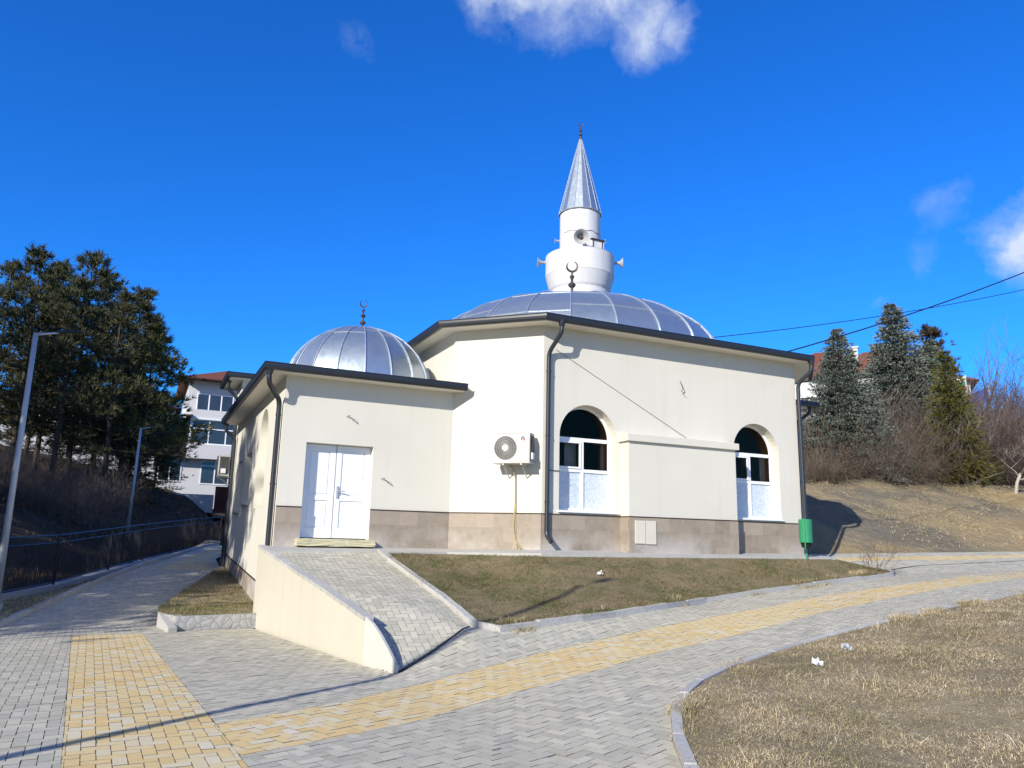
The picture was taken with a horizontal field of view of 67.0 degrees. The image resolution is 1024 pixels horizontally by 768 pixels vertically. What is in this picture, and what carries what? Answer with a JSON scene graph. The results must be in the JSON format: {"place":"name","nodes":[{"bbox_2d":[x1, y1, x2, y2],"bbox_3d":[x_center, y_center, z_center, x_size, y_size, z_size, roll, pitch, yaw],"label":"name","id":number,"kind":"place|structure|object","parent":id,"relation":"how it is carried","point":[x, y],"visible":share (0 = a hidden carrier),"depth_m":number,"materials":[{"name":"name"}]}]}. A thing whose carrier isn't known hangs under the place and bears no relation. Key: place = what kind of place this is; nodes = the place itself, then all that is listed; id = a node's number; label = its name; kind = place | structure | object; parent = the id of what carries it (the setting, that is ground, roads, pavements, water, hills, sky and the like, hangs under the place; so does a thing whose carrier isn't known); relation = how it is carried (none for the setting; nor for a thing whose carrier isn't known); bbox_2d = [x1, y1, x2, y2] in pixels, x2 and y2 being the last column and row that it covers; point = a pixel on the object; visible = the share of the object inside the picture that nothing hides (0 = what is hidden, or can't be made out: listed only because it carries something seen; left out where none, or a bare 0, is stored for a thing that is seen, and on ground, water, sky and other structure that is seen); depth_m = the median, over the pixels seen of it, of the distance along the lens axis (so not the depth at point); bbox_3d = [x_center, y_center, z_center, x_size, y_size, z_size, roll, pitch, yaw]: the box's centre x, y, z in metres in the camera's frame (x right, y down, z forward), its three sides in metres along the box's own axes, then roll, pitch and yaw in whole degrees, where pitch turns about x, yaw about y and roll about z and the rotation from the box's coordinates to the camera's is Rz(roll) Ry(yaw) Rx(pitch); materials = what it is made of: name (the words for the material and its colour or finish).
{"place":"outdoors","nodes":[
{"label":"outdoors","id":0,"kind":"place"},
{"bbox_2d":[158,566,253,615],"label":"planter grass","id":1,"kind":"structure","parent":0,"point":[212,606],"depth_m":16.30,"materials":[{"name":"plant"}]},
{"bbox_2d":[0,546,1023,767],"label":"paving","id":2,"kind":"structure","parent":0,"point":[598,693],"depth_m":8.62,"materials":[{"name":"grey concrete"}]},
{"bbox_2d":[0,444,1023,672],"bbox_3d":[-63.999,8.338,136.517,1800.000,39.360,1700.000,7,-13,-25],"label":"ground","id":3,"kind":"structure","parent":0,"point":[837,512],"depth_m":28.30,"materials":[{"name":"brown soil"}]},
{"bbox_2d":[0,427,49,495],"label":"bare shrub","id":4,"kind":"object","parent":3,"relation":"on","point":[2,460],"visible":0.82,"depth_m":33.76,"materials":[{"name":"brown plant"}]},
{"bbox_2d":[0,257,59,437],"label":"pine tree","id":5,"kind":"object","parent":3,"relation":"on","point":[15,264],"visible":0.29,"depth_m":45.13,"materials":[{"name":"green plant"}]},
{"bbox_2d":[0,426,63,459],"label":"pine tree","id":6,"kind":"object","parent":3,"relation":"on","point":[31,449],"visible":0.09,"depth_m":50.65,"materials":[{"name":"green plant"}]},
{"bbox_2d":[7,482,66,515],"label":"bare shrub","id":7,"kind":"object","parent":3,"relation":"on","point":[29,502],"visible":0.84,"depth_m":32.28,"materials":[{"name":"brown plant"}]},
{"bbox_2d":[0,453,93,505],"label":"bare shrub","id":8,"kind":"object","parent":3,"relation":"on","point":[29,482],"visible":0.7,"depth_m":33.30,"materials":[{"name":"brown plant"}]},
{"bbox_2d":[0,432,93,499],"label":"bare shrub","id":9,"kind":"object","parent":3,"relation":"on","point":[40,477],"visible":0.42,"depth_m":35.78,"materials":[{"name":"brown plant"}]},
{"bbox_2d":[0,240,100,463],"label":"pine tree","id":10,"kind":"object","parent":3,"relation":"on","point":[54,274],"visible":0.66,"depth_m":41.33,"materials":[{"name":"green plant"}]},
{"bbox_2d":[0,302,102,458],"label":"pine tree","id":11,"kind":"object","parent":3,"relation":"on","point":[26,444],"depth_m":48.71,"materials":[{"name":"green plant"}]},
{"bbox_2d":[0,257,118,469],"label":"pine tree","id":12,"kind":"object","parent":3,"relation":"on","point":[59,264],"visible":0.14,"depth_m":44.17,"materials":[{"name":"green plant"}]},
{"bbox_2d":[0,271,134,487],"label":"pine tree","id":13,"kind":"object","parent":3,"relation":"on","point":[62,350],"visible":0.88,"depth_m":40.08,"materials":[{"name":"green plant"}]},
{"bbox_2d":[0,248,150,476],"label":"pine tree","id":14,"kind":"object","parent":3,"relation":"on","point":[104,274],"visible":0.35,"depth_m":44.74,"materials":[{"name":"green plant"}]},
{"bbox_2d":[3,460,149,542],"bbox_3d":[-18.796,5.125,33.684,6.533,3.896,5.604,-4,-13,24],"label":"bare shrub","id":15,"kind":"object","parent":3,"relation":"on","point":[69,506],"visible":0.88,"depth_m":33.23,"materials":[{"name":"brown plant"}]},
{"bbox_2d":[40,425,113,471],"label":"pine tree","id":16,"kind":"object","parent":3,"relation":"on","point":[58,455],"visible":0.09,"depth_m":52.48,"materials":[{"name":"green plant"}]},
{"bbox_2d":[33,440,129,489],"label":"bare shrub","id":17,"kind":"object","parent":3,"relation":"on","point":[77,469],"visible":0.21,"depth_m":41.52,"materials":[{"name":"brown plant"}]},
{"bbox_2d":[0,390,181,477],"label":"white house","id":18,"kind":"structure","parent":3,"relation":"on","point":[81,457],"depth_m":79.58,"materials":[{"name":"paint"}]},
{"bbox_2d":[47,453,152,513],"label":"bare shrub","id":19,"kind":"object","parent":3,"relation":"on","point":[91,483],"visible":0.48,"depth_m":38.29,"materials":[{"name":"brown plant"}]},
{"bbox_2d":[57,442,142,510],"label":"bare shrub","id":20,"kind":"object","parent":3,"relation":"on","point":[100,477],"visible":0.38,"depth_m":41.05,"materials":[{"name":"brown plant"}]},
{"bbox_2d":[71,447,132,480],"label":"pine tree","id":21,"kind":"object","parent":3,"relation":"on","point":[100,462],"visible":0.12,"depth_m":49.65,"materials":[{"name":"green plant"}]},
{"bbox_2d":[45,278,165,480],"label":"pine tree","id":22,"kind":"object","parent":3,"relation":"on","point":[110,296],"visible":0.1,"depth_m":48.91,"materials":[{"name":"green plant"}]},
{"bbox_2d":[65,468,150,517],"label":"bare shrub","id":23,"kind":"object","parent":3,"relation":"on","point":[109,497],"visible":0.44,"depth_m":38.15,"materials":[{"name":"brown plant"}]},
{"bbox_2d":[0,540,220,623],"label":"path verge","id":24,"kind":"structure","parent":3,"relation":"on","point":[204,542],"depth_m":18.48,"materials":[{"name":"plant"}]},
{"bbox_2d":[0,330,82,610],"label":"street lamp","id":25,"kind":"object","parent":24,"relation":"on","point":[10,504],"visible":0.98,"depth_m":16.39,"materials":[{"name":"metal"}]},
{"bbox_2d":[28,285,192,497],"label":"pine tree","id":26,"kind":"object","parent":3,"relation":"on","point":[148,294],"visible":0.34,"depth_m":45.55,"materials":[{"name":"green plant"}]},
{"bbox_2d":[0,447,220,592],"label":"hill scrub","id":27,"kind":"object","parent":3,"relation":"on","point":[102,533],"visible":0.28,"depth_m":34.10,"materials":[{"name":"brown plant"}]},
{"bbox_2d":[0,545,221,601],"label":"wall","id":28,"kind":"structure","parent":3,"relation":"on","point":[47,588],"depth_m":21.50,"materials":[{"name":"concrete"}]},
{"bbox_2d":[0,516,222,592],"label":"metal fence","id":29,"kind":"object","parent":28,"relation":"on","point":[143,546],"visible":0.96,"depth_m":23.82,"materials":[{"name":"grey metal"}]},
{"bbox_2d":[37,285,192,503],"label":"pine tree","id":30,"kind":"object","parent":3,"relation":"on","point":[121,320],"visible":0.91,"depth_m":41.27,"materials":[{"name":"green plant"}]},
{"bbox_2d":[86,466,155,512],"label":"bare shrub","id":31,"kind":"object","parent":3,"relation":"on","point":[130,491],"visible":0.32,"depth_m":41.92,"materials":[{"name":"brown plant"}]},
{"bbox_2d":[68,313,198,486],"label":"pine tree","id":32,"kind":"object","parent":3,"relation":"on","point":[174,422],"visible":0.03,"depth_m":52.02,"materials":[{"name":"green plant"}]},
{"bbox_2d":[109,450,169,511],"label":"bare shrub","id":33,"kind":"object","parent":3,"relation":"on","point":[153,503],"visible":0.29,"depth_m":47.08,"materials":[{"name":"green plant"}]},
{"bbox_2d":[124,425,161,535],"bbox_3d":[-17.158,4.578,35.972,1.085,5.463,0.269,9,-13,-32],"label":"street lamp","id":34,"kind":"object","parent":3,"relation":"on","point":[133,486],"visible":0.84,"depth_m":35.74,"materials":[{"name":"metal"}]},
{"bbox_2d":[74,321,214,510],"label":"pine tree","id":35,"kind":"object","parent":3,"relation":"on","point":[162,358],"visible":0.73,"depth_m":44.25,"materials":[{"name":"green plant"}]},
{"bbox_2d":[125,427,193,491],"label":"pine tree","id":36,"kind":"object","parent":3,"relation":"on","point":[162,469],"visible":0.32,"depth_m":56.55,"materials":[{"name":"green plant"}]},
{"bbox_2d":[151,371,236,511],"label":"white house","id":37,"kind":"structure","parent":3,"relation":"on","point":[211,402],"depth_m":65.10,"materials":[{"name":"paint"}]},
{"bbox_2d":[191,419,232,445],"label":"window","id":38,"kind":"structure","parent":37,"relation":"in","point":[219,436],"depth_m":65.14,"materials":[{"name":"white plastic"}]},
{"bbox_2d":[199,460,229,484],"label":"window","id":39,"kind":"structure","parent":37,"relation":"in","point":[208,468],"depth_m":65.12,"materials":[{"name":"glass"}]},
{"bbox_2d":[196,393,233,411],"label":"window","id":40,"kind":"structure","parent":37,"relation":"in","point":[213,402],"depth_m":66.99,"materials":[{"name":"glass"}]},
{"bbox_2d":[174,493,213,512],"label":"retaining wall","id":41,"kind":"structure","parent":3,"relation":"on","point":[203,502],"depth_m":61.32,"materials":[{"name":"paint"}]},
{"bbox_2d":[165,613,255,630],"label":"planter wall","id":42,"kind":"structure","parent":3,"relation":"on","point":[214,622],"depth_m":14.10,"materials":[{"name":"stone"}]},
{"bbox_2d":[213,486,227,512],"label":"board fence","id":43,"kind":"object","parent":3,"relation":"on","point":[220,498],"visible":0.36,"depth_m":62.18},
{"bbox_2d":[253,545,476,674],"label":"access ramp","id":44,"kind":"structure","parent":3,"relation":"on","point":[379,609],"depth_m":11.78,"materials":[{"name":"beige paint"}]},
{"bbox_2d":[0,543,1023,767],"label":"kerb","id":45,"kind":"structure","parent":3,"relation":"on","point":[681,744],"depth_m":12.43,"materials":[{"name":"grey concrete"}]},
{"bbox_2d":[482,569,866,623],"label":"kerb weeds","id":46,"kind":"object","parent":45,"relation":"on","point":[521,619],"visible":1,"depth_m":14.05,"materials":[{"name":"plant"}]},
{"bbox_2d":[508,579,863,633],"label":"kerb weeds","id":47,"kind":"object","parent":45,"relation":"on","point":[529,629],"visible":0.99,"depth_m":14.59,"materials":[{"name":"plant"}]},
{"bbox_2d":[672,599,986,736],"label":"kerb weeds","id":48,"kind":"object","parent":45,"relation":"on","point":[685,702],"visible":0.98,"depth_m":7.10,"materials":[{"name":"plant"}]},
{"bbox_2d":[220,262,819,601],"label":"mosque","id":49,"kind":"structure","parent":3,"relation":"on","point":[654,427],"depth_m":17.12,"materials":[{"name":"beige paint"}]},
{"bbox_2d":[215,455,229,485],"bbox_3d":[-8.733,2.647,23.474,0.444,0.920,0.875,7,-13,-25],"label":"air conditioner","id":50,"kind":"object","parent":49,"relation":"attached to","point":[222,466],"visible":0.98,"depth_m":23.15,"materials":[{"name":"metal"}]},
{"bbox_2d":[300,443,336,537],"bbox_3d":[-4.006,2.195,15.932,0.660,1.900,0.058,7,-13,-25],"label":"door leaf","id":51,"kind":"structure","parent":49,"relation":"in","point":[320,460],"depth_m":15.92,"materials":[{"name":"white plastic"}]},
{"bbox_2d":[331,446,370,538],"bbox_3d":[-3.352,2.261,16.184,0.715,1.900,0.140,7,-13,-25],"label":"door leaf","id":52,"kind":"structure","parent":49,"relation":"in","point":[352,470],"depth_m":16.20,"materials":[{"name":"white plastic"}]},
{"bbox_2d":[492,432,534,549],"bbox_3d":[0.044,2.240,16.212,0.875,2.396,0.444,-3,-12,19],"label":"air conditioner","id":53,"kind":"object","parent":49,"relation":"attached to","point":[509,449],"visible":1,"depth_m":16.21,"materials":[{"name":"metal"}]},
{"bbox_2d":[545,123,614,292],"bbox_3d":[2.834,-2.377,32.483,2.940,18.840,2.940,7,-13,-25],"label":"minaret","id":54,"kind":"object","parent":49,"relation":"on","point":[592,258],"visible":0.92,"depth_m":32.47,"materials":[{"name":"paint"}]},
{"bbox_2d":[573,229,588,243],"bbox_3d":[2.760,-6.001,31.914,0.625,0.605,0.779,7,-13,-25],"label":"loudspeaker","id":55,"kind":"object","parent":54,"relation":"attached to","point":[580,236],"visible":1,"depth_m":31.76,"materials":[{"name":"grey paint"}]},
{"bbox_2d":[557,407,618,513],"bbox_3d":[1.609,1.645,16.972,1.500,2.355,0.370,7,-13,-25],"label":"window","id":56,"kind":"structure","parent":49,"relation":"in","point":[581,490],"depth_m":17.05,"materials":[{"name":"white plastic"}]},
{"bbox_2d":[735,425,783,520],"bbox_3d":[5.915,2.151,18.959,1.500,2.345,0.370,7,-13,-25],"label":"window","id":57,"kind":"structure","parent":49,"relation":"in","point":[754,498],"depth_m":19.07,"materials":[{"name":"white plastic"}]},
{"bbox_2d":[714,289,1023,337],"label":"power cable","id":58,"kind":"object","parent":49,"relation":"attached to","point":[864,318],"visible":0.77,"depth_m":30.40,"materials":[{"name":"black rubber"}]},
{"bbox_2d":[788,272,1023,351],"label":"power cable","id":59,"kind":"object","parent":49,"relation":"attached to","point":[904,315],"visible":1,"depth_m":20.62,"materials":[{"name":"black rubber"}]},
{"bbox_2d":[804,431,850,482],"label":"bare shrub","id":60,"kind":"object","parent":3,"relation":"on","point":[814,465],"visible":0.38,"depth_m":30.66,"materials":[{"name":"brown plant"}]},
{"bbox_2d":[804,441,859,483],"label":"bare shrub","id":61,"kind":"object","parent":3,"relation":"on","point":[822,476],"visible":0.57,"depth_m":30.53,"materials":[{"name":"brown plant"}]},
{"bbox_2d":[805,447,861,483],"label":"bare shrub","id":62,"kind":"object","parent":3,"relation":"on","point":[829,471],"visible":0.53,"depth_m":30.90,"materials":[{"name":"brown plant"}]},
{"bbox_2d":[795,346,876,427],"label":"tiled house","id":63,"kind":"structure","parent":3,"relation":"on","point":[804,390],"depth_m":60.97,"materials":[{"name":"white paint"}]},
{"bbox_2d":[802,405,905,482],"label":"bare shrub","id":64,"kind":"object","parent":3,"relation":"on","point":[830,445],"visible":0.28,"depth_m":31.72,"materials":[{"name":"brown plant"}]},
{"bbox_2d":[812,441,897,481],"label":"bare shrub","id":65,"kind":"object","parent":3,"relation":"on","point":[859,472],"visible":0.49,"depth_m":30.92,"materials":[{"name":"brown plant"}]},
{"bbox_2d":[801,328,918,483],"bbox_3d":[14.558,1.052,33.520,5.545,7.206,5.169,10,-14,-36],"label":"blue spruce","id":66,"kind":"object","parent":3,"relation":"on","point":[841,382],"visible":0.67,"depth_m":32.84,"materials":[{"name":"plant"}]},
{"bbox_2d":[802,410,934,483],"bbox_3d":[13.882,3.089,33.240,7.787,4.644,6.680,-6,-13,32],"label":"bare shrub","id":67,"kind":"object","parent":3,"relation":"on","point":[847,447],"visible":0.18,"depth_m":32.04,"materials":[{"name":"brown plant"}]},
{"bbox_2d":[806,422,934,486],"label":"bare shrub","id":68,"kind":"object","parent":3,"relation":"on","point":[876,460],"visible":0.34,"depth_m":31.16,"materials":[{"name":"brown plant"}]},
{"bbox_2d":[802,386,949,493],"bbox_3d":[15.306,2.848,33.975,10.254,6.114,8.795,1,-11,3],"label":"bare shrub","id":69,"kind":"object","parent":3,"relation":"on","point":[876,435],"visible":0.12,"depth_m":32.03,"materials":[{"name":"brown plant"}]},
{"bbox_2d":[819,428,953,482],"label":"bare shrub","id":70,"kind":"object","parent":3,"relation":"on","point":[900,459],"visible":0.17,"depth_m":31.56,"materials":[{"name":"brown plant"}]},
{"bbox_2d":[814,413,960,494],"bbox_3d":[15.038,2.905,31.925,5.492,3.754,5.721,3,-12,-8],"label":"bare shrub","id":71,"kind":"object","parent":3,"relation":"on","point":[882,469],"visible":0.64,"depth_m":30.97,"materials":[{"name":"brown plant"}]},
{"bbox_2d":[812,391,988,492],"bbox_3d":[15.755,2.976,34.018,8.260,5.742,9.630,1,-11,4],"label":"bare shrub","id":72,"kind":"object","parent":3,"relation":"on","point":[921,446],"visible":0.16,"depth_m":31.73,"materials":[{"name":"brown plant"}]},
{"bbox_2d":[801,389,1007,491],"bbox_3d":[16.558,3.010,34.975,10.429,6.219,8.945,-7,-14,36],"label":"bare shrub","id":73,"kind":"object","parent":3,"relation":"on","point":[921,432],"visible":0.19,"depth_m":32.88,"materials":[{"name":"brown plant"}]},
{"bbox_2d":[873,440,952,485],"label":"bare shrub","id":74,"kind":"object","parent":3,"relation":"on","point":[911,473],"visible":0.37,"depth_m":31.66,"materials":[{"name":"brown plant"}]},
{"bbox_2d":[808,480,1023,548],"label":"bank scrub","id":75,"kind":"object","parent":3,"relation":"on","point":[968,523],"visible":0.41,"depth_m":27.69,"materials":[{"name":"plant"}]},
{"bbox_2d":[814,362,1023,485],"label":"bare shrub","id":76,"kind":"object","parent":3,"relation":"on","point":[968,388],"visible":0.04,"depth_m":34.88,"materials":[{"name":"brown plant"}]},
{"bbox_2d":[861,303,994,482],"bbox_3d":[19.337,0.689,38.215,7.377,9.825,7.402,-1,-12,13],"label":"blue spruce","id":77,"kind":"object","parent":3,"relation":"on","point":[883,372],"visible":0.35,"depth_m":37.91,"materials":[{"name":"plant"}]},
{"bbox_2d":[838,365,1023,484],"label":"bare shrub","id":78,"kind":"object","parent":3,"relation":"on","point":[966,419],"visible":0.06,"depth_m":34.84,"materials":[{"name":"brown plant"}]},
{"bbox_2d":[896,439,970,484],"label":"bare shrub","id":79,"kind":"object","parent":3,"relation":"on","point":[927,468],"visible":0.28,"depth_m":32.37,"materials":[{"name":"brown plant"}]},
{"bbox_2d":[880,393,1009,502],"bbox_3d":[18.083,3.090,34.562,9.625,5.740,8.256,5,-12,-18],"label":"bare shrub","id":80,"kind":"object","parent":3,"relation":"on","point":[938,443],"visible":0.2,"depth_m":32.76,"materials":[{"name":"brown plant"}]},
{"bbox_2d":[902,321,988,411],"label":"pine tree","id":81,"kind":"object","parent":3,"relation":"on","point":[929,332],"visible":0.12,"depth_m":44.55,"materials":[{"name":"green plant"}]},
{"bbox_2d":[875,392,1023,484],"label":"bare shrub","id":82,"kind":"object","parent":3,"relation":"on","point":[956,459],"visible":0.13,"depth_m":32.55,"materials":[{"name":"brown plant"}]},
{"bbox_2d":[884,412,1017,489],"bbox_3d":[19.389,3.488,35.913,7.403,4.698,7.842,-8,-14,37],"label":"bare shrub","id":83,"kind":"object","parent":3,"relation":"on","point":[965,452],"visible":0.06,"depth_m":33.01,"materials":[{"name":"brown plant"}]},
{"bbox_2d":[907,338,1004,484],"bbox_3d":[20.662,1.546,38.431,5.912,7.793,5.511,4,-12,-11],"label":"blue spruce","id":84,"kind":"object","parent":3,"relation":"on","point":[928,347],"visible":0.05,"depth_m":38.46,"materials":[{"name":"plant"}]},
{"bbox_2d":[916,350,1004,485],"bbox_3d":[19.250,1.676,33.926,3.314,6.508,3.396,12,-15,-41],"label":"golden conifer","id":85,"kind":"object","parent":3,"relation":"on","point":[951,399],"visible":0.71,"depth_m":33.45,"materials":[{"name":"green plant"}]},
{"bbox_2d":[903,381,1023,487],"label":"bare shrub","id":86,"kind":"object","parent":3,"relation":"on","point":[976,422],"visible":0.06,"depth_m":36.34,"materials":[{"name":"brown plant"}]},
{"bbox_2d":[905,410,1023,487],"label":"bare shrub","id":87,"kind":"object","parent":3,"relation":"on","point":[999,454],"visible":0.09,"depth_m":34.49,"materials":[{"name":"brown plant"}]},
{"bbox_2d":[909,404,1023,485],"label":"bare shrub","id":88,"kind":"object","parent":3,"relation":"on","point":[992,445],"visible":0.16,"depth_m":33.90,"materials":[{"name":"brown plant"}]},
{"bbox_2d":[918,387,1023,486],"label":"bare shrub","id":89,"kind":"object","parent":3,"relation":"on","point":[1012,456],"visible":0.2,"depth_m":34.76,"materials":[{"name":"brown plant"}]},
{"bbox_2d":[941,411,1023,493],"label":"bare tree","id":90,"kind":"object","parent":3,"relation":"on","point":[1019,478],"visible":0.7,"depth_m":32.40,"materials":[{"name":"brown plant"}]},
{"bbox_2d":[954,313,1023,417],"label":"bare tree","id":91,"kind":"object","parent":3,"relation":"on","point":[989,368],"visible":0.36,"depth_m":45.77,"materials":[{"name":"brown plant"}]},
{"bbox_2d":[957,343,1023,442],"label":"bare shrub","id":92,"kind":"object","parent":3,"relation":"on","point":[1002,384],"visible":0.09,"depth_m":43.52,"materials":[{"name":"brown plant"}]},
{"bbox_2d":[960,347,1023,440],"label":"bare shrub","id":93,"kind":"object","parent":3,"relation":"on","point":[999,394],"visible":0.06,"depth_m":43.10,"materials":[{"name":"brown plant"}]},
{"bbox_2d":[961,337,1023,444],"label":"bare shrub","id":94,"kind":"object","parent":3,"relation":"on","point":[1005,389],"visible":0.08,"depth_m":41.94,"materials":[{"name":"brown plant"}]},
{"bbox_2d":[978,442,1007,485],"bbox_3d":[21.340,3.691,34.762,1.536,2.151,1.499,10,-14,-37],"label":"golden conifer","id":95,"kind":"object","parent":3,"relation":"on","point":[999,481],"visible":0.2,"depth_m":34.46,"materials":[{"name":"green plant"}]},
{"bbox_2d":[0,0,1023,415],"label":"sky","id":96,"kind":"structure","parent":0,"point":[273,169],"materials":[{"name":"blue"}]},
{"bbox_2d":[269,546,835,559],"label":"apron slab","id":97,"kind":"structure","parent":0,"point":[501,552],"depth_m":15.89,"materials":[{"name":"concrete"}]},
{"bbox_2d":[388,552,889,627],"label":"lawn ground","id":98,"kind":"structure","parent":0,"point":[549,575],"depth_m":14.78,"materials":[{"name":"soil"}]},
{"bbox_2d":[798,518,812,559],"bbox_3d":[6.915,3.751,18.186,0.358,1.160,0.330,7,-13,-25],"label":"litter bin","id":99,"kind":"object","parent":98,"relation":"on","point":[805,534],"visible":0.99,"depth_m":18.10,"materials":[{"name":"green paint"}]},
{"bbox_2d":[850,533,904,572],"bbox_3d":[8.822,4.051,18.762,1.351,1.208,1.011,-3,-12,23],"label":"bare sapling","id":100,"kind":"object","parent":98,"relation":"on","point":[877,554],"visible":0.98,"depth_m":18.72,"materials":[{"name":"brown plant"}]},
{"bbox_2d":[666,590,1023,767],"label":"dry verge ground","id":101,"kind":"structure","parent":0,"point":[1008,722],"depth_m":6.81,"materials":[{"name":"brown plant"}]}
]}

